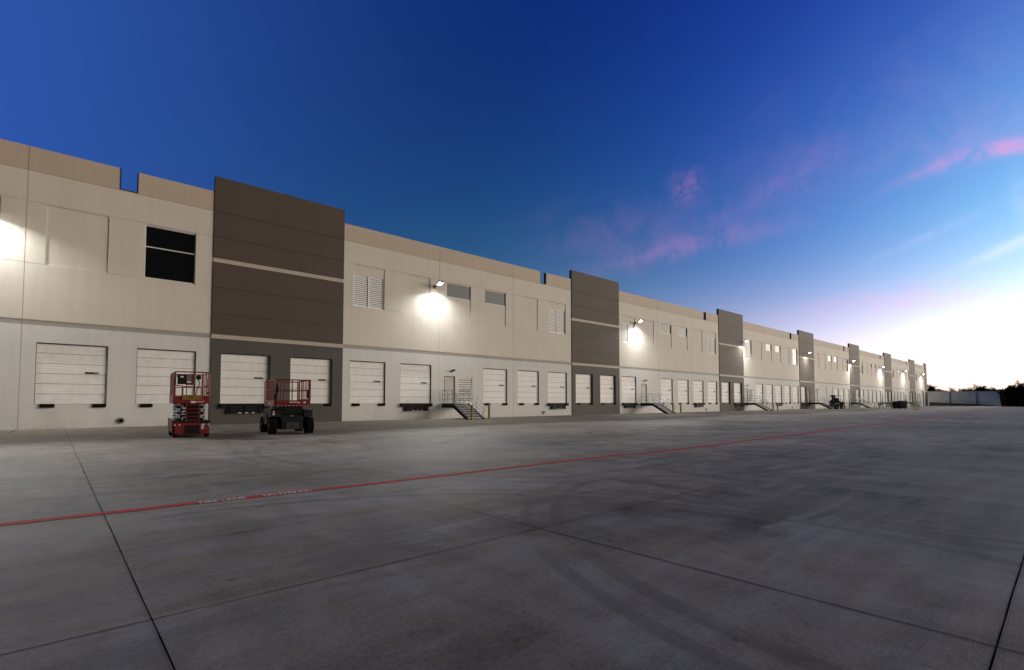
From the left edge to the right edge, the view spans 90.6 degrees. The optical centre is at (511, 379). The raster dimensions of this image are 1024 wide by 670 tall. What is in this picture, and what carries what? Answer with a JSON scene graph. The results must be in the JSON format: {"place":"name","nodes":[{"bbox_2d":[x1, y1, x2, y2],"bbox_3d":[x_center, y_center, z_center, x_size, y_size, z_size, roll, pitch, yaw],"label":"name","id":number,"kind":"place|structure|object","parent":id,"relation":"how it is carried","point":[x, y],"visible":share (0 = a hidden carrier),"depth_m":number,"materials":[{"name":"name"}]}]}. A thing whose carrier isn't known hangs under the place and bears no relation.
{"place":"outdoors","nodes":[
{"label":"outdoors","id":0,"kind":"place"},
{"bbox_2d":[0,139,927,429],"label":"warehouse","id":1,"kind":"structure","parent":0,"point":[118,305],"depth_m":33.42,"materials":[{"name":"beige paint"}]},
{"bbox_2d":[34,342,107,407],"bbox_3d":[-21.979,-0.190,25.335,2.730,3.175,0.245,2,-3,-42],"label":"dock door","id":2,"kind":"structure","parent":1,"relation":"in","point":[64,373],"depth_m":25.35,"materials":[{"name":"white metal"}]},
{"bbox_2d":[135,348,195,406],"bbox_3d":[-19.059,-0.073,27.978,2.730,3.175,0.245,2,-3,-42],"label":"dock door","id":3,"kind":"structure","parent":1,"relation":"in","point":[155,367],"depth_m":27.82,"materials":[{"name":"white metal"}]},
{"bbox_2d":[144,225,195,283],"bbox_3d":[-19.107,-6.951,28.356,2.380,2.900,0.070,2,-3,-42],"label":"window","id":4,"kind":"structure","parent":1,"relation":"in","point":[170,255],"depth_m":28.32,"materials":[{"name":"black glass"}]},
{"bbox_2d":[220,353,269,413],"bbox_3d":[-16.064,0.240,30.596,2.740,3.570,0.430,2,-3,-42],"label":"dock door","id":5,"kind":"structure","parent":1,"relation":"in","point":[243,376],"depth_m":30.63,"materials":[{"name":"white metal"}]},
{"bbox_2d":[290,357,331,405],"bbox_3d":[-13.200,0.162,33.302,2.730,3.175,0.275,2,-3,-42],"label":"dock door","id":6,"kind":"structure","parent":1,"relation":"in","point":[319,371],"depth_m":33.55,"materials":[{"name":"white metal"}]},
{"bbox_2d":[349,360,385,405],"bbox_3d":[-10.241,0.279,35.961,2.730,3.175,0.245,2,-3,-42],"label":"dock door","id":7,"kind":"structure","parent":1,"relation":"in","point":[367,378],"depth_m":36.02,"materials":[{"name":"white metal"}]},
{"bbox_2d":[400,363,432,410],"bbox_3d":[-7.266,0.591,38.541,2.740,3.570,0.400,2,-3,-42],"label":"dock door","id":8,"kind":"structure","parent":1,"relation":"in","point":[415,379],"depth_m":38.62,"materials":[{"name":"white metal"}]},
{"bbox_2d":[434,281,443,288],"bbox_3d":[-5.792,-7.446,39.682,0.440,0.448,0.935,2,-3,-42],"label":"flood lamp","id":9,"kind":"object","parent":1,"relation":"attached to","point":[439,283],"visible":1,"depth_m":39.49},
{"bbox_2d":[444,376,454,402],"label":"person door","id":10,"kind":"structure","parent":1,"relation":"in","point":[449,381],"depth_m":40.72,"materials":[{"name":"metal"}]},
{"bbox_2d":[447,283,469,299],"bbox_3d":[-4.412,-7.238,41.697,2.400,1.150,0.070,2,-3,-42],"label":"window","id":11,"kind":"structure","parent":1,"relation":"in","point":[453,290],"depth_m":41.70,"materials":[{"name":"grey glass"}]},
{"bbox_2d":[458,377,471,402],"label":"louver door","id":12,"kind":"structure","parent":1,"relation":"in","point":[464,383],"depth_m":41.83,"materials":[{"name":"white metal"}]},
{"bbox_2d":[485,290,504,305],"bbox_3d":[-1.500,-7.121,44.334,2.380,1.150,0.070,2,-3,-42],"label":"window","id":13,"kind":"structure","parent":1,"relation":"in","point":[491,297],"depth_m":44.31,"materials":[{"name":"grey glass"}]},
{"bbox_2d":[483,368,507,404],"bbox_3d":[-1.452,0.630,43.917,2.730,3.175,0.245,2,-3,-42],"label":"dock door","id":14,"kind":"structure","parent":1,"relation":"in","point":[494,380],"depth_m":44.01,"materials":[{"name":"white metal"}]},
{"bbox_2d":[518,370,538,404],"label":"dock door","id":15,"kind":"structure","parent":1,"relation":"in","point":[528,381],"depth_m":46.71,"materials":[{"name":"white metal"}]},
{"bbox_2d":[548,372,568,408],"bbox_3d":[4.472,1.060,49.167,2.740,3.570,0.400,2,-3,-42],"label":"dock door","id":16,"kind":"structure","parent":1,"relation":"in","point":[557,381],"depth_m":49.30,"materials":[{"name":"white metal"}]},
{"bbox_2d":[576,373,592,404],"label":"dock door","id":17,"kind":"structure","parent":1,"relation":"in","point":[583,381],"depth_m":52.09,"materials":[{"name":"white metal"}]},
{"bbox_2d":[600,375,615,404],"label":"dock door","id":18,"kind":"structure","parent":1,"relation":"in","point":[607,382],"depth_m":54.72,"materials":[{"name":"white metal"}]},
{"bbox_2d":[622,376,637,407],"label":"dock door","id":19,"kind":"structure","parent":1,"relation":"in","point":[628,383],"depth_m":57.26,"materials":[{"name":"white metal"}]},
{"bbox_2d":[641,384,646,402],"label":"person door","id":20,"kind":"structure","parent":1,"relation":"in","point":[643,386],"depth_m":59.28,"materials":[{"name":"metal"}]},
{"bbox_2d":[661,324,670,333],"bbox_3d":[19.063,-6.300,62.949,2.400,1.150,0.070,2,-3,-42],"label":"window","id":21,"kind":"structure","parent":1,"relation":"in","point":[665,328],"depth_m":62.99,"materials":[{"name":"beige glass"}]},
{"bbox_2d":[661,378,672,403],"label":"dock door","id":22,"kind":"structure","parent":1,"relation":"in","point":[666,384],"depth_m":62.71,"materials":[{"name":"white metal"}]},
{"bbox_2d":[678,327,686,336],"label":"window","id":23,"kind":"structure","parent":1,"relation":"in","point":[681,331],"depth_m":65.70,"materials":[{"name":"beige glass"}]},
{"bbox_2d":[678,379,688,403],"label":"dock door","id":24,"kind":"structure","parent":1,"relation":"in","point":[683,388],"depth_m":65.36,"materials":[{"name":"white metal"}]},
{"bbox_2d":[693,380,705,406],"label":"dock door","id":25,"kind":"structure","parent":1,"relation":"in","point":[697,385],"depth_m":67.94,"materials":[{"name":"white metal"}]},
{"bbox_2d":[708,381,717,403],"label":"dock door","id":26,"kind":"structure","parent":1,"relation":"in","point":[712,385],"depth_m":70.66,"materials":[{"name":"white metal"}]},
{"bbox_2d":[722,382,730,403],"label":"dock door","id":27,"kind":"structure","parent":1,"relation":"in","point":[725,385],"depth_m":73.49,"materials":[{"name":"white metal"}]},
{"bbox_2d":[734,383,743,406],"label":"dock door","id":28,"kind":"structure","parent":1,"relation":"in","point":[737,386],"depth_m":75.96,"materials":[{"name":"white metal"}]},
{"bbox_2d":[745,388,747,402],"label":"person door","id":29,"kind":"structure","parent":1,"relation":"in","point":[746,389],"depth_m":77.92,"materials":[{"name":"metal"}]},
{"bbox_2d":[745,340,750,358],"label":"window","id":30,"kind":"structure","parent":1,"relation":"in","point":[747,344],"depth_m":78.97,"materials":[{"name":"white glass"}]},
{"bbox_2d":[748,389,751,402],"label":"louver door","id":31,"kind":"structure","parent":1,"relation":"in","point":[749,390],"depth_m":78.82,"materials":[{"name":"white metal"}]},
{"bbox_2d":[756,384,762,403],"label":"dock door","id":32,"kind":"structure","parent":1,"relation":"in","point":[759,387],"depth_m":81.30,"materials":[{"name":"white metal"}]},
{"bbox_2d":[766,344,770,350],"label":"window","id":33,"kind":"structure","parent":1,"relation":"in","point":[768,346],"depth_m":84.33,"materials":[{"name":"white glass"}]},
{"bbox_2d":[766,384,772,403],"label":"dock door","id":34,"kind":"structure","parent":1,"relation":"in","point":[769,388],"depth_m":83.97,"materials":[{"name":"white metal"}]},
{"bbox_2d":[775,345,779,352],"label":"window","id":35,"kind":"structure","parent":1,"relation":"in","point":[777,348],"depth_m":86.93,"materials":[{"name":"white glass"}]},
{"bbox_2d":[776,385,783,405],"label":"dock door","id":36,"kind":"structure","parent":1,"relation":"in","point":[778,387],"depth_m":86.67,"materials":[{"name":"white metal"}]},
{"bbox_2d":[784,385,790,403],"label":"dock door","id":37,"kind":"structure","parent":1,"relation":"in","point":[787,388],"depth_m":89.33,"materials":[{"name":"white metal"}]},
{"bbox_2d":[792,349,796,364],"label":"window","id":38,"kind":"structure","parent":1,"relation":"in","point":[794,351],"depth_m":92.23,"materials":[{"name":"white glass"}]},
{"bbox_2d":[793,386,798,403],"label":"dock door","id":39,"kind":"structure","parent":1,"relation":"in","point":[795,388],"depth_m":91.96,"materials":[{"name":"white metal"}]},
{"bbox_2d":[801,386,807,405],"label":"dock door","id":40,"kind":"structure","parent":1,"relation":"in","point":[803,389],"depth_m":94.64,"materials":[{"name":"white metal"}]},
{"bbox_2d":[834,388,838,397],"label":"dock door","id":41,"kind":"structure","parent":1,"relation":"in","point":[835,389],"depth_m":108.00,"materials":[{"name":"white metal"}]},
{"bbox_2d":[840,389,845,404],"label":"dock door","id":42,"kind":"structure","parent":1,"relation":"in","point":[841,390],"depth_m":110.65,"materials":[{"name":"white metal"}]},
{"bbox_2d":[845,359,847,371],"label":"window","id":43,"kind":"structure","parent":1,"relation":"in","point":[846,360],"depth_m":113.45,"materials":[{"name":"white glass"}]},
{"bbox_2d":[846,389,849,402],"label":"dock door","id":44,"kind":"structure","parent":1,"relation":"in","point":[847,390],"depth_m":113.23,"materials":[{"name":"white metal"}]},
{"bbox_2d":[856,390,859,402],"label":"dock door","id":45,"kind":"structure","parent":1,"relation":"in","point":[857,391],"depth_m":118.64,"materials":[{"name":"white metal"}]},
{"bbox_2d":[865,390,868,402],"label":"dock door","id":46,"kind":"structure","parent":1,"relation":"in","point":[866,391],"depth_m":123.79,"materials":[{"name":"white metal"}]},
{"bbox_2d":[870,390,872,402],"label":"dock door","id":47,"kind":"structure","parent":1,"relation":"in","point":[871,393],"depth_m":126.72,"materials":[{"name":"white metal"}]},
{"bbox_2d":[874,391,876,402],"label":"dock door","id":48,"kind":"structure","parent":1,"relation":"in","point":[875,392],"depth_m":129.38,"materials":[{"name":"white metal"}]},
{"bbox_2d":[878,391,881,404],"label":"dock door","id":49,"kind":"structure","parent":1,"relation":"in","point":[879,394],"depth_m":131.98,"materials":[{"name":"white metal"}]},
{"bbox_2d":[921,391,923,405],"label":"rolling door","id":50,"kind":"structure","parent":1,"relation":"in","point":[922,397],"depth_m":170.44,"materials":[{"name":"white metal"}]},
{"bbox_2d":[442,390,485,419],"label":"staircase","id":51,"kind":"structure","parent":0,"point":[463,409],"depth_m":38.99,"materials":[{"name":"black metal"}]},
{"bbox_2d":[0,406,1023,669],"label":"yard","id":52,"kind":"structure","parent":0,"point":[532,596],"depth_m":4.65,"materials":[{"name":"concrete"}]},
{"bbox_2d":[64,429,175,669],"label":"expansion joint","id":53,"kind":"object","parent":52,"relation":"on","point":[167,653],"visible":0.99,"depth_m":3.49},
{"bbox_2d":[168,371,209,437],"bbox_3d":[-12.530,0.953,19.646,1.197,2.441,2.385,2,-3,-38],"label":"scissor lift","id":54,"kind":"object","parent":52,"relation":"on","point":[194,421],"visible":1,"depth_m":18.83,"materials":[{"name":"red paint"}]},
{"bbox_2d":[260,379,314,433],"bbox_3d":[-9.717,1.158,21.844,1.728,2.260,2.648,2,-3,-34],"label":"scissor lift","id":55,"kind":"object","parent":52,"relation":"on","point":[292,415],"visible":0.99,"depth_m":20.97,"materials":[{"name":"red paint"}]},
{"bbox_2d":[1,485,720,654],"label":"expansion joint","id":56,"kind":"object","parent":52,"relation":"on","point":[286,587],"visible":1,"depth_m":3.41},
{"bbox_2d":[266,457,513,521],"bbox_3d":[-3.110,1.699,8.977,0.011,0.001,9.400,2,-3,-42],"label":"expansion joint","id":57,"kind":"object","parent":52,"relation":"on","point":[386,488],"visible":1,"depth_m":7.51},
{"bbox_2d":[471,404,472,419],"bbox_3d":[-2.901,2.362,36.830,0.260,1.140,0.260,3,-4,-42],"label":"bollard","id":58,"kind":"object","parent":52,"relation":"on","point":[472,412],"visible":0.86,"depth_m":36.75,"materials":[{"name":"yellow metal"}]},
{"bbox_2d":[487,404,490,419],"bbox_3d":[-1.714,2.409,37.906,0.260,1.140,0.260,1,-3,-9],"label":"bollard","id":59,"kind":"object","parent":52,"relation":"on","point":[489,412],"visible":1,"depth_m":37.83,"materials":[{"name":"yellow metal"}]},
{"bbox_2d":[0,407,1011,525],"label":"fire lane marking","id":60,"kind":"object","parent":52,"relation":"on","point":[83,515],"visible":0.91,"depth_m":7.54,"materials":[{"name":"red paint"}]},
{"bbox_2d":[517,522,1023,653],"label":"expansion joint","id":61,"kind":"object","parent":52,"relation":"on","point":[787,592],"visible":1,"depth_m":3.47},
{"bbox_2d":[829,395,845,408],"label":"generator","id":62,"kind":"object","parent":52,"relation":"on","point":[836,402],"visible":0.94,"depth_m":93.65,"materials":[{"name":"black metal"}]},
{"bbox_2d":[892,401,906,408],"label":"dumpster","id":63,"kind":"object","parent":52,"relation":"on","point":[899,404],"visible":1,"depth_m":96.32,"materials":[{"name":"black metal"}]},
{"bbox_2d":[929,402,996,405],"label":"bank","id":64,"kind":"structure","parent":52,"relation":"on","point":[943,404],"depth_m":172.56,"materials":[{"name":"grey concrete"}]},
{"bbox_2d":[927,391,1000,405],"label":"retaining wall","id":65,"kind":"structure","parent":52,"relation":"on","point":[976,397],"depth_m":173.90,"materials":[{"name":"paint"}]},
{"bbox_2d":[989,556,1023,669],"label":"expansion joint","id":66,"kind":"object","parent":52,"relation":"on","point":[995,650],"visible":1,"depth_m":3.06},
{"bbox_2d":[999,386,1023,406],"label":"undergrowth","id":67,"kind":"object","parent":52,"relation":"on","point":[1013,396],"visible":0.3,"depth_m":146.36,"materials":[{"name":"green plant"}]},
{"bbox_2d":[0,0,1023,390],"label":"sky","id":68,"kind":"structure","parent":0,"point":[840,172],"materials":[{"name":"blue"}]},
{"bbox_2d":[641,394,676,413],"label":"staircase","id":69,"kind":"structure","parent":0,"point":[660,407],"depth_m":57.27,"materials":[{"name":"black metal"}]},
{"bbox_2d":[745,396,774,410],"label":"staircase","id":70,"kind":"structure","parent":0,"point":[765,408],"depth_m":76.00,"materials":[{"name":"black metal"}]},
{"bbox_2d":[808,397,834,408],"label":"staircase","id":71,"kind":"structure","parent":0,"point":[825,405],"depth_m":94.17,"materials":[{"name":"black metal"}]},
{"bbox_2d":[851,398,870,407],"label":"staircase","id":72,"kind":"structure","parent":0,"point":[864,405],"depth_m":113.04,"materials":[{"name":"black metal"}]},
{"bbox_2d":[882,398,893,403],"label":"staircase","id":73,"kind":"structure","parent":0,"point":[885,402],"depth_m":132.31,"materials":[{"name":"black metal"}]},
{"bbox_2d":[905,399,920,405],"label":"staircase","id":74,"kind":"structure","parent":0,"point":[909,402],"depth_m":150.86,"materials":[{"name":"black metal"}]},
{"label":"ground","id":75,"kind":"structure","parent":0,"visible":0},
{"bbox_2d":[927,385,948,390],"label":"bare tree","id":76,"kind":"object","parent":75,"relation":"on","point":[930,389],"visible":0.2,"depth_m":202.32,"materials":[{"name":"brown plant"}]},
{"bbox_2d":[972,382,983,390],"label":"bare tree","id":77,"kind":"object","parent":75,"relation":"on","point":[976,388],"visible":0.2,"depth_m":198.69,"materials":[{"name":"brown plant"}]},
{"bbox_2d":[1004,379,1023,389],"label":"bare tree","id":78,"kind":"object","parent":75,"relation":"on","point":[1019,384],"visible":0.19,"depth_m":161.91,"materials":[{"name":"brown plant"}]}
]}

